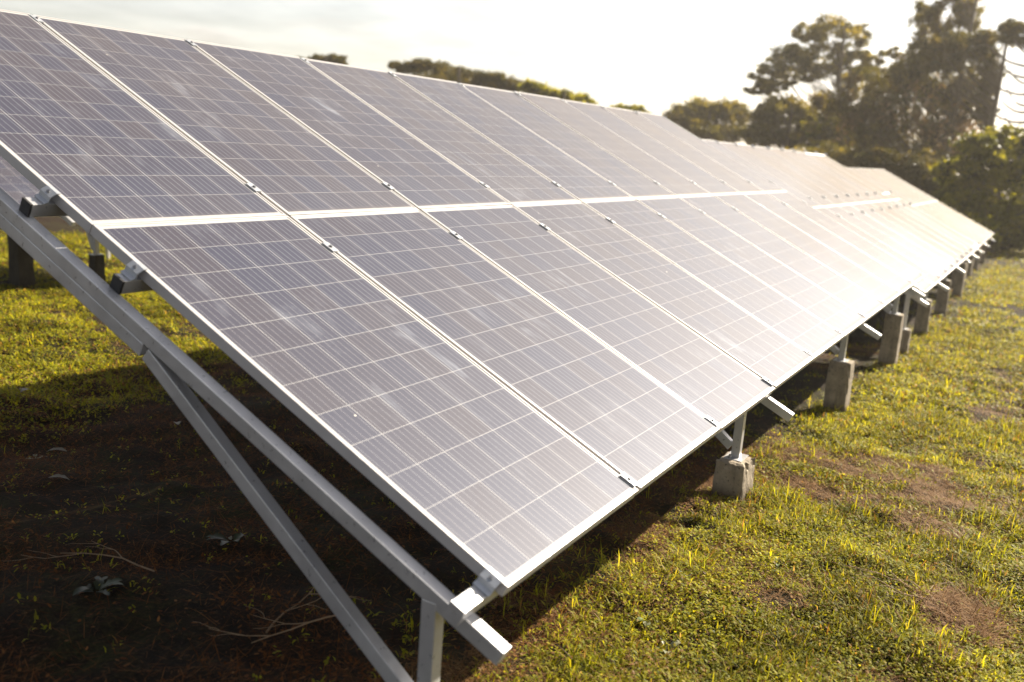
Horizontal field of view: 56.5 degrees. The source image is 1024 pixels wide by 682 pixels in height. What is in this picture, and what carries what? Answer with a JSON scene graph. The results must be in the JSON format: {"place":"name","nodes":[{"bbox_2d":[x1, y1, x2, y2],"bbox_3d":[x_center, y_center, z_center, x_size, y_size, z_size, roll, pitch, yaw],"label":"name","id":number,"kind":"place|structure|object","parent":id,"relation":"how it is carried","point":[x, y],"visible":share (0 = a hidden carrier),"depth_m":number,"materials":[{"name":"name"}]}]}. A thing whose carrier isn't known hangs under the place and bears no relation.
{"place":"outdoors","nodes":[
{"label":"outdoors","id":0,"kind":"place"},
{"bbox_2d":[0,174,1023,681],"bbox_3d":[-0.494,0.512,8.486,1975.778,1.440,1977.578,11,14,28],"label":"ground","id":1,"kind":"structure","parent":0,"point":[130,626],"depth_m":4.21,"materials":[{"name":"soil"}]},
{"bbox_2d":[7,235,35,288],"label":"concrete block","id":2,"kind":"structure","parent":1,"relation":"on","point":[21,267],"depth_m":10.32,"materials":[{"name":"grey concrete"}]},
{"bbox_2d":[48,447,66,450],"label":"fallen leaf","id":3,"kind":"object","parent":1,"relation":"on","point":[60,448],"visible":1,"depth_m":5.30,"materials":[{"name":"brown plant"}]},
{"bbox_2d":[48,474,69,479],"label":"fallen leaf","id":4,"kind":"object","parent":1,"relation":"on","point":[59,475],"visible":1,"depth_m":4.77,"materials":[{"name":"brown plant"}]},
{"bbox_2d":[12,541,154,571],"bbox_3d":[-1.741,0.869,3.901,0.590,0.043,0.242,3,12,-7],"label":"twig","id":5,"kind":"object","parent":1,"relation":"on","point":[121,557],"visible":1,"depth_m":3.88,"materials":[{"name":"brown wood"}]},
{"bbox_2d":[60,216,110,258],"bbox_3d":[-5.837,-1.950,11.121,3.774,2.859,5.315,11,14,28],"label":"mounting rack","id":6,"kind":"object","parent":1,"relation":"on","point":[93,243],"visible":0.18,"depth_m":11.17,"materials":[{"name":"metal"}]},
{"bbox_2d":[0,156,39,204],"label":"solar panel","id":7,"kind":"object","parent":6,"relation":"attached to","point":[16,185],"depth_m":9.80,"materials":[{"name":"glass"}]},
{"bbox_2d":[89,255,104,280],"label":"concrete block","id":8,"kind":"structure","parent":1,"relation":"on","point":[97,264],"depth_m":11.18,"materials":[{"name":"grey concrete"}]},
{"bbox_2d":[72,576,124,595],"bbox_3d":[-1.566,0.938,3.591,0.167,0.068,0.203,6,12,8],"label":"weed","id":9,"kind":"object","parent":1,"relation":"on","point":[114,581],"visible":0.97,"depth_m":3.61,"materials":[{"name":"green plant"}]},
{"bbox_2d":[206,532,245,545],"bbox_3d":[-1.244,0.871,4.191,0.134,0.040,0.159,15,16,41],"label":"weed","id":10,"kind":"object","parent":1,"relation":"on","point":[222,536],"visible":0.99,"depth_m":4.19,"materials":[{"name":"green plant"}]},
{"bbox_2d":[193,606,334,642],"bbox_3d":[-0.889,1.022,3.511,0.250,0.055,0.487,14,15,38],"label":"twig","id":11,"kind":"object","parent":1,"relation":"on","point":[303,623],"visible":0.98,"depth_m":3.44,"materials":[{"name":"brown wood"}]},
{"bbox_2d":[298,52,350,64],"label":"flat topped pine","id":12,"kind":"object","parent":1,"relation":"on","point":[332,57],"visible":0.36,"depth_m":69.39,"materials":[{"name":"green plant"}]},
{"bbox_2d":[387,57,523,91],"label":"flat topped pine","id":13,"kind":"object","parent":1,"relation":"on","point":[442,70],"visible":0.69,"depth_m":65.14,"materials":[{"name":"green plant"}]},
{"bbox_2d":[0,15,924,681],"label":"mounting rack","id":14,"kind":"object","parent":1,"relation":"on","point":[172,367],"visible":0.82,"depth_m":3.01,"materials":[{"name":"metal"}]},
{"bbox_2d":[0,9,285,233],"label":"solar panel","id":15,"kind":"object","parent":14,"relation":"attached to","point":[91,143],"visible":0.84,"depth_m":4.03,"materials":[{"name":"glass"}]},
{"bbox_2d":[35,15,416,216],"bbox_3d":[-1.491,-1.175,4.999,1.956,0.041,0.992,37,24,19],"label":"solar panel","id":16,"kind":"object","parent":14,"relation":"attached to","point":[286,163],"visible":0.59,"depth_m":4.92,"materials":[{"name":"glass"}]},
{"bbox_2d":[187,39,509,209],"bbox_3d":[-0.995,-1.326,5.867,1.956,0.042,0.992,37,25,19],"label":"solar panel","id":17,"kind":"object","parent":14,"relation":"attached to","point":[410,168],"visible":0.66,"depth_m":5.80,"materials":[{"name":"glass"}]},
{"bbox_2d":[90,215,637,596],"bbox_3d":[-0.512,0.089,3.479,1.956,0.040,0.992,37,24,19],"label":"solar panel","id":18,"kind":"object","parent":14,"relation":"attached to","point":[473,466],"visible":1,"depth_m":3.35,"materials":[{"name":"glass"}]},
{"bbox_2d":[304,58,579,204],"bbox_3d":[-0.499,-1.473,6.737,1.956,0.040,0.992,37,24,19],"label":"solar panel","id":19,"kind":"object","parent":14,"relation":"attached to","point":[494,167],"visible":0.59,"depth_m":6.68,"materials":[{"name":"glass"}]},
{"bbox_2d":[290,209,719,494],"bbox_3d":[-0.017,-0.060,4.348,1.956,0.040,0.992,37,24,19],"label":"solar panel","id":20,"kind":"object","parent":14,"relation":"attached to","point":[608,406],"visible":0.79,"depth_m":4.26,"materials":[{"name":"glass"}]},
{"bbox_2d":[388,71,632,200],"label":"solar panel","id":21,"kind":"object","parent":14,"relation":"attached to","point":[536,153],"visible":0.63,"depth_m":7.55,"materials":[{"name":"glass"}]},
{"bbox_2d":[461,83,675,197],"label":"solar panel","id":22,"kind":"object","parent":14,"relation":"attached to","point":[606,165],"visible":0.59,"depth_m":8.44,"materials":[{"name":"glass"}]},
{"bbox_2d":[420,205,774,433],"bbox_3d":[0.480,-0.206,5.218,1.956,0.040,0.992,37,24,19],"label":"solar panel","id":23,"kind":"object","parent":14,"relation":"attached to","point":[684,363],"visible":0.79,"depth_m":5.14,"materials":[{"name":"glass"}]},
{"bbox_2d":[514,91,710,195],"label":"solar panel","id":24,"kind":"object","parent":14,"relation":"attached to","point":[620,148],"visible":0.67,"depth_m":9.30,"materials":[{"name":"glass"}]},
{"bbox_2d":[563,99,739,194],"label":"solar panel","id":25,"kind":"object","parent":14,"relation":"attached to","point":[671,159],"visible":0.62,"depth_m":10.19,"materials":[{"name":"glass"}]},
{"bbox_2d":[513,201,814,390],"bbox_3d":[0.975,-0.358,6.087,1.956,0.041,0.992,37,24,19],"label":"solar panel","id":26,"kind":"object","parent":14,"relation":"attached to","point":[752,344],"visible":0.76,"depth_m":6.02,"materials":[{"name":"glass"}]},
{"bbox_2d":[604,106,764,192],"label":"solar panel","id":27,"kind":"object","parent":14,"relation":"attached to","point":[733,180],"visible":0.65,"depth_m":11.06,"materials":[{"name":"glass"}]},
{"bbox_2d":[636,111,784,191],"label":"solar panel","id":28,"kind":"object","parent":14,"relation":"attached to","point":[715,154],"visible":0.62,"depth_m":11.93,"materials":[{"name":"glass"}]},
{"bbox_2d":[581,198,843,361],"bbox_3d":[1.472,-0.508,6.955,1.956,0.040,0.992,37,24,19],"label":"solar panel","id":29,"kind":"object","parent":14,"relation":"attached to","point":[777,312],"visible":0.81,"depth_m":6.90,"materials":[{"name":"glass"}]},
{"bbox_2d":[635,196,867,338],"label":"solar panel","id":30,"kind":"object","parent":14,"relation":"attached to","point":[779,277],"visible":0.82,"depth_m":7.78,"materials":[{"name":"glass"}]},
{"bbox_2d":[678,195,885,321],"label":"solar panel","id":31,"kind":"object","parent":14,"relation":"attached to","point":[811,270],"visible":0.82,"depth_m":8.65,"materials":[{"name":"glass"}]},
{"bbox_2d":[713,193,900,305],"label":"solar panel","id":32,"kind":"object","parent":14,"relation":"attached to","point":[832,260],"visible":0.81,"depth_m":9.52,"materials":[{"name":"glass"}]},
{"bbox_2d":[742,192,913,294],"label":"solar panel","id":33,"kind":"object","parent":14,"relation":"attached to","point":[856,256],"visible":0.76,"depth_m":10.41,"materials":[{"name":"glass"}]},
{"bbox_2d":[766,191,924,284],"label":"solar panel","id":34,"kind":"object","parent":14,"relation":"attached to","point":[863,245],"visible":0.82,"depth_m":11.27,"materials":[{"name":"glass"}]},
{"bbox_2d":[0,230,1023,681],"bbox_3d":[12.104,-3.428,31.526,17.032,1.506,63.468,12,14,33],"label":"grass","id":35,"kind":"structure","parent":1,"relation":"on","point":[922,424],"depth_m":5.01,"materials":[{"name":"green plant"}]},
{"bbox_2d":[0,272,1023,681],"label":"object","id":36,"kind":"object","parent":1,"relation":"on","point":[954,602],"visible":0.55,"depth_m":4.41,"materials":[{"name":"green plant"}]},
{"bbox_2d":[266,588,371,632],"bbox_3d":[-0.745,1.021,3.572,0.277,0.052,0.355,11,14,28],"label":"twig","id":37,"kind":"object","parent":36,"relation":"on","point":[289,609],"visible":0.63,"depth_m":3.62,"materials":[{"name":"brown wood"}]},
{"bbox_2d":[834,562,965,617],"bbox_3d":[1.745,1.110,4.354,0.571,0.034,0.375,11,14,28],"label":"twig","id":38,"kind":"object","parent":36,"relation":"on","point":[903,582],"visible":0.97,"depth_m":4.38,"materials":[{"name":"brown wood"}]},
{"bbox_2d":[855,573,972,607],"bbox_3d":[1.796,1.116,4.316,0.515,0.061,0.180,6,12,6],"label":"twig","id":39,"kind":"object","parent":36,"relation":"on","point":[899,591],"visible":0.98,"depth_m":4.27,"materials":[{"name":"brown wood"}]},
{"bbox_2d":[516,77,598,104],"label":"bushy tree","id":40,"kind":"object","parent":1,"relation":"on","point":[528,85],"visible":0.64,"depth_m":59.11,"materials":[{"name":"green plant"}]},
{"bbox_2d":[608,102,654,113],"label":"bushy tree","id":41,"kind":"object","parent":1,"relation":"on","point":[636,107],"visible":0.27,"depth_m":63.51,"materials":[{"name":"green plant"}]},
{"bbox_2d":[636,610,656,627],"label":"weed","id":42,"kind":"object","parent":1,"relation":"on","point":[640,619],"visible":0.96,"depth_m":3.87,"materials":[{"name":"green plant"}]},
{"bbox_2d":[654,634,680,653],"bbox_3d":[0.601,1.199,3.707,0.126,0.052,0.161,11,14,28],"label":"weed","id":43,"kind":"object","parent":1,"relation":"on","point":[672,642],"visible":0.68,"depth_m":3.73,"materials":[{"name":"green plant"}]},
{"bbox_2d":[673,566,706,577],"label":"weed","id":44,"kind":"object","parent":1,"relation":"on","point":[690,573],"visible":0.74,"depth_m":4.30,"materials":[{"name":"green plant"}]},
{"bbox_2d":[662,95,752,142],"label":"bushy tree","id":45,"kind":"object","parent":1,"relation":"on","point":[702,119],"visible":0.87,"depth_m":70.94,"materials":[{"name":"green plant"}]},
{"bbox_2d":[711,451,755,501],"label":"concrete block","id":46,"kind":"structure","parent":1,"relation":"on","point":[731,478],"depth_m":5.48,"materials":[{"name":"grey concrete"}]},
{"bbox_2d":[736,92,826,149],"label":"bushy tree","id":47,"kind":"object","parent":1,"relation":"on","point":[770,118],"visible":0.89,"depth_m":57.12,"materials":[{"name":"green plant"}]},
{"bbox_2d":[742,11,902,141],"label":"broad tree","id":48,"kind":"object","parent":1,"relation":"on","point":[803,58],"visible":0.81,"depth_m":61.38,"materials":[{"name":"green plant"}]},
{"bbox_2d":[786,140,865,167],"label":"leafy bush","id":49,"kind":"object","parent":1,"relation":"on","point":[835,153],"visible":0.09,"depth_m":51.23,"materials":[{"name":"green plant"}]},
{"bbox_2d":[795,99,859,151],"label":"bushy tree","id":50,"kind":"object","parent":1,"relation":"on","point":[820,127],"visible":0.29,"depth_m":55.48,"materials":[{"name":"green plant"}]},
{"bbox_2d":[823,358,854,411],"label":"concrete block","id":51,"kind":"structure","parent":1,"relation":"on","point":[838,384],"depth_m":8.23,"materials":[{"name":"grey concrete"}]},
{"bbox_2d":[716,141,979,329],"bbox_3d":[6.061,-1.913,16.897,3.774,2.790,10.295,11,14,28],"label":"mounting rack","id":52,"kind":"object","parent":1,"relation":"on","point":[909,295],"visible":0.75,"depth_m":13.65,"materials":[{"name":"metal"}]},
{"bbox_2d":[702,139,822,207],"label":"solar panel","id":53,"kind":"object","parent":52,"relation":"attached to","point":[764,174],"visible":0.36,"depth_m":14.20,"materials":[{"name":"glass"}]},
{"bbox_2d":[720,142,835,206],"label":"solar panel","id":54,"kind":"object","parent":52,"relation":"attached to","point":[779,175],"visible":0.65,"depth_m":14.95,"materials":[{"name":"glass"}]},
{"bbox_2d":[738,144,847,204],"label":"solar panel","id":55,"kind":"object","parent":52,"relation":"attached to","point":[797,177],"visible":0.66,"depth_m":15.82,"materials":[{"name":"glass"}]},
{"bbox_2d":[755,146,858,203],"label":"solar panel","id":56,"kind":"object","parent":52,"relation":"attached to","point":[806,175],"visible":0.67,"depth_m":16.69,"materials":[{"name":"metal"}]},
{"bbox_2d":[770,148,867,202],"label":"solar panel","id":57,"kind":"object","parent":52,"relation":"attached to","point":[818,175],"visible":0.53,"depth_m":17.56,"materials":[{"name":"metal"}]},
{"bbox_2d":[782,150,876,201],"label":"solar panel","id":58,"kind":"object","parent":52,"relation":"attached to","point":[851,188],"visible":0.66,"depth_m":18.44,"materials":[{"name":"glass"}]},
{"bbox_2d":[794,151,884,200],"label":"solar panel","id":59,"kind":"object","parent":52,"relation":"attached to","point":[839,175],"visible":0.56,"depth_m":19.32,"materials":[{"name":"glass"}]},
{"bbox_2d":[804,152,892,199],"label":"solar panel","id":60,"kind":"object","parent":52,"relation":"attached to","point":[847,175],"visible":0.59,"depth_m":20.17,"materials":[{"name":"glass"}]},
{"bbox_2d":[814,153,898,199],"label":"solar panel","id":61,"kind":"object","parent":52,"relation":"attached to","point":[855,175],"visible":0.59,"depth_m":21.04,"materials":[{"name":"glass"}]},
{"bbox_2d":[815,207,941,287],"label":"solar panel","id":62,"kind":"object","parent":52,"relation":"attached to","point":[933,278],"visible":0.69,"depth_m":13.54,"materials":[{"name":"glass"}]},
{"bbox_2d":[825,205,947,279],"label":"solar panel","id":63,"kind":"object","parent":52,"relation":"attached to","point":[890,242],"visible":0.76,"depth_m":14.29,"materials":[{"name":"glass"}]},
{"bbox_2d":[837,204,954,273],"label":"solar panel","id":64,"kind":"object","parent":52,"relation":"attached to","point":[902,240],"visible":0.8,"depth_m":15.16,"materials":[{"name":"glass"}]},
{"bbox_2d":[850,203,959,269],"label":"solar panel","id":65,"kind":"object","parent":52,"relation":"attached to","point":[908,235],"visible":0.77,"depth_m":16.03,"materials":[{"name":"glass"}]},
{"bbox_2d":[861,202,964,264],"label":"solar panel","id":66,"kind":"object","parent":52,"relation":"attached to","point":[919,235],"visible":0.81,"depth_m":16.92,"materials":[{"name":"glass"}]},
{"bbox_2d":[870,201,968,259],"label":"solar panel","id":67,"kind":"object","parent":52,"relation":"attached to","point":[925,232],"visible":0.77,"depth_m":17.78,"materials":[{"name":"glass"}]},
{"bbox_2d":[912,278,933,293],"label":"solar panel","id":68,"kind":"object","parent":52,"relation":"attached to","point":[925,285],"visible":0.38,"depth_m":12.18,"materials":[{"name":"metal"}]},
{"bbox_2d":[879,200,972,255],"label":"solar panel","id":69,"kind":"object","parent":52,"relation":"attached to","point":[928,228],"visible":0.75,"depth_m":18.66,"materials":[{"name":"glass"}]},
{"bbox_2d":[886,200,976,253],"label":"solar panel","id":70,"kind":"object","parent":52,"relation":"attached to","point":[934,226],"visible":0.77,"depth_m":19.51,"materials":[{"name":"glass"}]},
{"bbox_2d":[894,199,979,248],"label":"solar panel","id":71,"kind":"object","parent":52,"relation":"attached to","point":[937,223],"visible":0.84,"depth_m":20.40,"materials":[{"name":"glass"}]},
{"bbox_2d":[878,312,903,366],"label":"concrete block","id":72,"kind":"structure","parent":1,"relation":"on","point":[891,339],"depth_m":10.95,"materials":[{"name":"grey concrete"}]},
{"bbox_2d":[806,0,999,177],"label":"broad tree","id":73,"kind":"object","parent":1,"relation":"on","point":[869,121],"visible":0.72,"depth_m":49.52,"materials":[{"name":"green plant"}]},
{"bbox_2d":[845,145,964,196],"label":"leafy bush","id":74,"kind":"object","parent":1,"relation":"on","point":[910,169],"visible":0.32,"depth_m":41.09,"materials":[{"name":"green plant"}]},
{"bbox_2d":[899,329,910,354],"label":"concrete block","id":75,"kind":"structure","parent":1,"relation":"on","point":[905,341],"depth_m":11.92,"materials":[{"name":"grey concrete"}]},
{"bbox_2d":[913,299,931,333],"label":"concrete block","id":76,"kind":"structure","parent":1,"relation":"on","point":[922,318],"depth_m":13.77,"materials":[{"name":"grey concrete"}]},
{"bbox_2d":[856,168,994,263],"bbox_3d":[11.073,-3.263,26.203,3.774,2.666,10.295,11,14,28],"label":"mounting rack","id":77,"kind":"object","parent":1,"relation":"on","point":[978,250],"visible":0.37,"depth_m":26.19,"materials":[{"name":"metal"}]},
{"bbox_2d":[846,167,912,205],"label":"solar panel","id":78,"kind":"object","parent":77,"relation":"attached to","point":[877,184],"visible":0.33,"depth_m":25.39,"materials":[{"name":"glass"}]},
{"bbox_2d":[851,168,916,204],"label":"solar panel","id":79,"kind":"object","parent":77,"relation":"attached to","point":[884,186],"visible":0.66,"depth_m":26.03,"materials":[{"name":"glass"}]},
{"bbox_2d":[857,168,921,203],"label":"solar panel","id":80,"kind":"object","parent":77,"relation":"attached to","point":[888,185],"visible":0.67,"depth_m":26.85,"materials":[{"name":"glass"}]},
{"bbox_2d":[863,168,925,203],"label":"solar panel","id":81,"kind":"object","parent":77,"relation":"attached to","point":[895,186],"visible":0.67,"depth_m":27.75,"materials":[{"name":"glass"}]},
{"bbox_2d":[870,169,929,202],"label":"solar panel","id":82,"kind":"object","parent":77,"relation":"attached to","point":[901,186],"visible":0.66,"depth_m":28.61,"materials":[{"name":"glass"}]},
{"bbox_2d":[876,169,932,201],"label":"solar panel","id":83,"kind":"object","parent":77,"relation":"attached to","point":[904,185],"visible":0.74,"depth_m":29.47,"materials":[{"name":"glass"}]},
{"bbox_2d":[880,169,937,200],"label":"solar panel","id":84,"kind":"object","parent":77,"relation":"attached to","point":[908,184],"visible":0.63,"depth_m":30.33,"materials":[{"name":"glass"}]},
{"bbox_2d":[913,205,980,245],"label":"solar panel","id":85,"kind":"object","parent":77,"relation":"attached to","point":[946,225],"visible":0.29,"depth_m":24.75,"materials":[{"name":"glass"}]},
{"bbox_2d":[914,204,983,244],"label":"solar panel","id":86,"kind":"object","parent":77,"relation":"attached to","point":[948,224],"visible":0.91,"depth_m":25.33,"materials":[{"name":"glass"}]},
{"bbox_2d":[919,204,985,241],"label":"solar panel","id":87,"kind":"object","parent":77,"relation":"attached to","point":[953,222],"visible":0.79,"depth_m":26.22,"materials":[{"name":"glass"}]},
{"bbox_2d":[923,203,987,239],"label":"solar panel","id":88,"kind":"object","parent":77,"relation":"attached to","point":[957,222],"visible":0.81,"depth_m":27.09,"materials":[{"name":"glass"}]},
{"bbox_2d":[928,202,989,238],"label":"solar panel","id":89,"kind":"object","parent":77,"relation":"attached to","point":[960,220],"visible":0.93,"depth_m":27.95,"materials":[{"name":"glass"}]},
{"bbox_2d":[932,201,991,236],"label":"solar panel","id":90,"kind":"object","parent":77,"relation":"attached to","point":[963,219],"visible":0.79,"depth_m":28.85,"materials":[{"name":"glass"}]},
{"bbox_2d":[935,201,993,234],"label":"solar panel","id":91,"kind":"object","parent":77,"relation":"attached to","point":[964,217],"visible":0.75,"depth_m":29.70,"materials":[{"name":"glass"}]},
{"bbox_2d":[934,280,950,315],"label":"concrete block","id":92,"kind":"structure","parent":1,"relation":"on","point":[942,298],"depth_m":16.23,"materials":[{"name":"grey concrete"}]},
{"bbox_2d":[951,269,955,287],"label":"concrete block","id":93,"kind":"structure","parent":1,"relation":"on","point":[953,276],"depth_m":21.31,"materials":[{"name":"grey concrete"}]},
{"bbox_2d":[951,263,966,297],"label":"concrete block","id":94,"kind":"structure","parent":1,"relation":"on","point":[958,284],"depth_m":19.07,"materials":[{"name":"grey concrete"}]},
{"bbox_2d":[916,27,1009,192],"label":"layered tree","id":95,"kind":"object","parent":1,"relation":"on","point":[950,51],"visible":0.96,"depth_m":46.49,"materials":[{"name":"green plant"}]},
{"bbox_2d":[963,257,968,282],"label":"concrete block","id":96,"kind":"structure","parent":1,"relation":"on","point":[966,267],"depth_m":22.59,"materials":[{"name":"grey concrete"}]},
{"bbox_2d":[966,252,974,276],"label":"concrete block","id":97,"kind":"structure","parent":1,"relation":"on","point":[969,269],"depth_m":24.31,"materials":[{"name":"grey concrete"}]},
{"bbox_2d":[929,123,1023,251],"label":"leafy bush","id":98,"kind":"object","parent":1,"relation":"on","point":[991,152],"visible":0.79,"depth_m":34.47,"materials":[{"name":"green plant"}]},
{"bbox_2d":[972,245,981,270],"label":"concrete block","id":99,"kind":"structure","parent":1,"relation":"on","point":[976,262],"depth_m":26.56,"materials":[{"name":"grey concrete"}]},
{"bbox_2d":[979,240,987,263],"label":"concrete block","id":100,"kind":"structure","parent":1,"relation":"on","point":[982,256],"depth_m":28.96,"materials":[{"name":"grey concrete"}]},
{"bbox_2d":[980,17,1023,158],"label":"umbrella pine","id":101,"kind":"object","parent":1,"relation":"on","point":[1009,31],"visible":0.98,"depth_m":43.59,"materials":[{"name":"green plant"}]},
{"bbox_2d":[0,0,1023,173],"label":"sky","id":102,"kind":"structure","parent":0,"point":[654,54],"materials":[{"name":"white"}]}
]}

